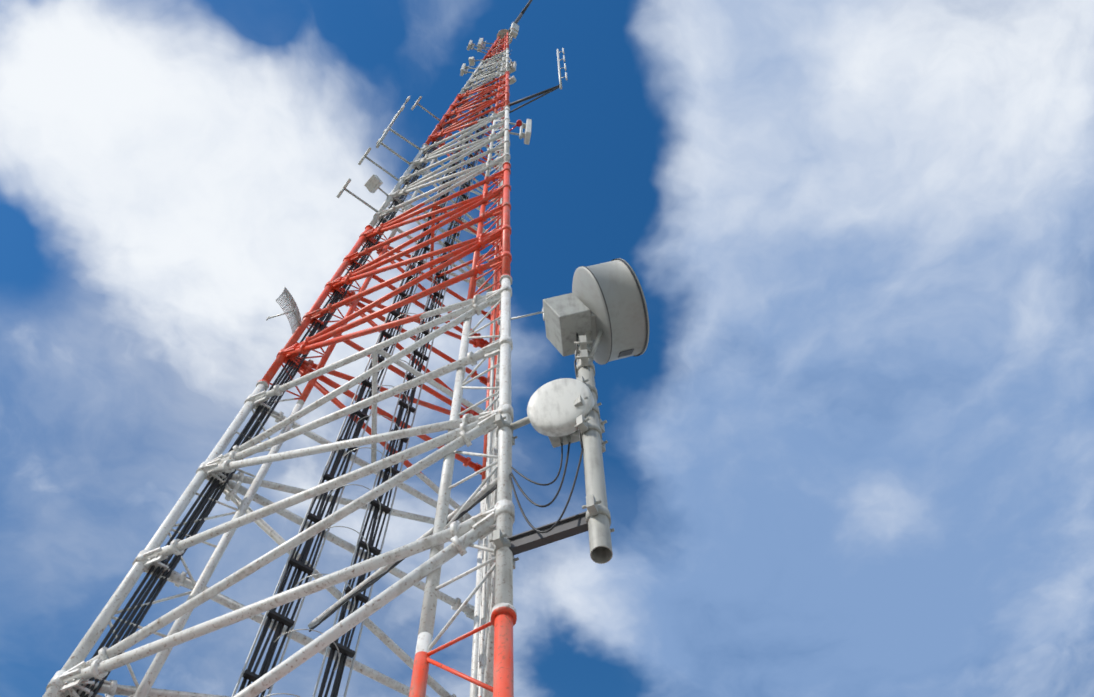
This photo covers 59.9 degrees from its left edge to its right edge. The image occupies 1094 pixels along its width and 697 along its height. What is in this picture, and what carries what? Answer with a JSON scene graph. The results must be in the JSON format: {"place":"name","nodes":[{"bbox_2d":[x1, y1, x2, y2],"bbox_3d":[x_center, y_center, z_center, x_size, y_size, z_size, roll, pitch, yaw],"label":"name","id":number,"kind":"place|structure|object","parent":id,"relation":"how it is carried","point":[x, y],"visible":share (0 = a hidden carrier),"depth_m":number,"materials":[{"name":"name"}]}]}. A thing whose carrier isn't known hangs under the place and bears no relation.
{"place":"outdoors","nodes":[
{"label":"outdoors","id":0,"kind":"place"},
{"bbox_2d":[42,32,513,696],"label":"tower legs","id":1,"kind":"object","parent":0,"point":[502,636],"visible":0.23,"depth_m":8.76,"materials":[{"name":"metal"}]},
{"bbox_2d":[62,38,505,696],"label":"cross braces","id":2,"kind":"object","parent":1,"relation":"attached to","point":[374,438],"visible":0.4,"depth_m":9.94,"materials":[{"name":"metal"}]},
{"bbox_2d":[507,511,587,554],"bbox_3d":[0.026,1.226,6.263,0.589,0.101,0.100,-20,-65,9],"label":"support arm","id":3,"kind":"object","parent":1,"relation":"attached to","point":[564,528],"visible":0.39,"depth_m":6.24},
{"bbox_2d":[0,0,1093,696],"label":"sky","id":4,"kind":"structure","parent":0,"point":[849,452],"materials":[{"name":"blue"}]},
{"label":"gravel yard","id":5,"kind":"structure","parent":0,"visible":0},
{"bbox_2d":[46,29,516,696],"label":"joint brackets","id":6,"kind":"object","parent":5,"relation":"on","point":[504,505],"visible":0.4,"depth_m":10.71,"materials":[{"name":"white metal"}]},
{"bbox_2d":[266,286,301,333],"bbox_3d":[-3.580,-0.490,13.242,0.492,0.492,0.480,28,-67,-13],"label":"grid antenna","id":7,"kind":"object","parent":6,"relation":"attached to","point":[294,309],"visible":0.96,"depth_m":13.19,"materials":[{"name":"metal"}]},
{"bbox_2d":[66,43,583,696],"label":"feeder cables","id":8,"kind":"object","parent":6,"relation":"attached to","point":[212,495],"visible":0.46,"depth_m":9.99,"materials":[{"name":"black rubber"}]},
{"bbox_2d":[231,42,500,696],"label":"cable ladders","id":9,"kind":"object","parent":6,"relation":"attached to","point":[269,694],"visible":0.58,"depth_m":10.99,"materials":[{"name":"metal"}]},
{"bbox_2d":[308,478,496,627],"bbox_3d":[-1.311,1.833,8.209,0.060,1.154,3.188,36,-69,-16],"label":"strut","id":10,"kind":"object","parent":6,"relation":"attached to","point":[382,570],"visible":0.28,"depth_m":8.33,"materials":[{"name":"paint"}]},
{"bbox_2d":[341,35,564,320],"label":"antenna mounts","id":11,"kind":"object","parent":6,"relation":"attached to","point":[521,134],"visible":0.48,"depth_m":21.10,"materials":[{"name":"metal"}]},
{"bbox_2d":[336,22,567,197],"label":"panel antennas","id":12,"kind":"object","parent":11,"relation":"attached to","point":[373,184],"visible":0.85,"depth_m":22.48,"materials":[{"name":"white plastic"}]},
{"bbox_2d":[476,40,504,696],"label":"climbing ladder","id":13,"kind":"object","parent":6,"relation":"attached to","point":[481,623],"visible":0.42,"depth_m":7.50,"materials":[{"name":"metal"}]},
{"bbox_2d":[509,120,521,131],"bbox_3d":[-0.671,-4.548,19.459,0.380,0.220,0.117,-35,-68,16],"label":"obstruction light","id":14,"kind":"object","parent":6,"relation":"attached to","point":[518,123],"visible":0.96,"depth_m":19.34,"materials":[{"name":"red glass"}]},
{"bbox_2d":[503,0,532,40],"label":"lightning rod","id":15,"kind":"object","parent":6,"relation":"attached to","point":[518,18],"visible":0.63,"depth_m":41.03,"materials":[{"name":"metal"}]},
{"bbox_2d":[508,85,559,112],"bbox_3d":[-0.309,-5.757,21.985,1.371,0.952,0.070,-18,-65,9],"label":"antenna support arm","id":16,"kind":"object","parent":6,"relation":"attached to","point":[546,92],"visible":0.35,"depth_m":22.30},
{"bbox_2d":[489,313,614,568],"bbox_3d":[0.064,0.659,7.398,1.054,3.276,0.371,-25,-66,12],"label":"antenna mounting pole","id":17,"kind":"object","parent":6,"relation":"attached to","point":[590,425],"visible":0.77,"depth_m":6.79,"materials":[{"name":"grey metal"}]},
{"bbox_2d":[527,378,594,436],"bbox_3d":[0.108,0.458,7.454,0.530,0.531,0.308,1,-64,-1],"label":"dish","id":18,"kind":"object","parent":17,"relation":"attached to","point":[553,410],"visible":0.94,"depth_m":7.37,"materials":[{"name":"white plastic"}]},
{"bbox_2d":[548,430,579,447],"bbox_3d":[0.157,0.605,7.524,0.300,0.371,0.254,-16,-65,7],"label":"radio unit","id":19,"kind":"object","parent":18,"relation":"attached to","point":[559,440],"visible":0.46,"depth_m":7.44,"materials":[{"name":"grey metal"}]},
{"bbox_2d":[572,258,648,364],"bbox_3d":[0.584,-0.346,8.873,0.683,1.007,0.967,1,-64,-1],"label":"dish","id":20,"kind":"object","parent":17,"relation":"attached to","point":[619,287],"visible":0.69,"depth_m":8.51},
{"bbox_2d":[543,293,592,355],"bbox_3d":[0.191,-0.223,8.706,0.466,0.526,0.441,1,-64,-1],"label":"radio unit","id":21,"kind":"object","parent":20,"relation":"attached to","point":[567,317],"visible":0.94,"depth_m":8.53,"materials":[{"name":"grey metal"}]},
{"bbox_2d":[583,258,647,361],"bbox_3d":[0.579,-0.345,8.872,0.663,1.003,0.968,1,-64,-1],"label":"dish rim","id":22,"kind":"object","parent":20,"relation":"attached to","point":[625,353],"visible":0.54,"depth_m":8.53,"materials":[{"name":"metal"}]}
]}

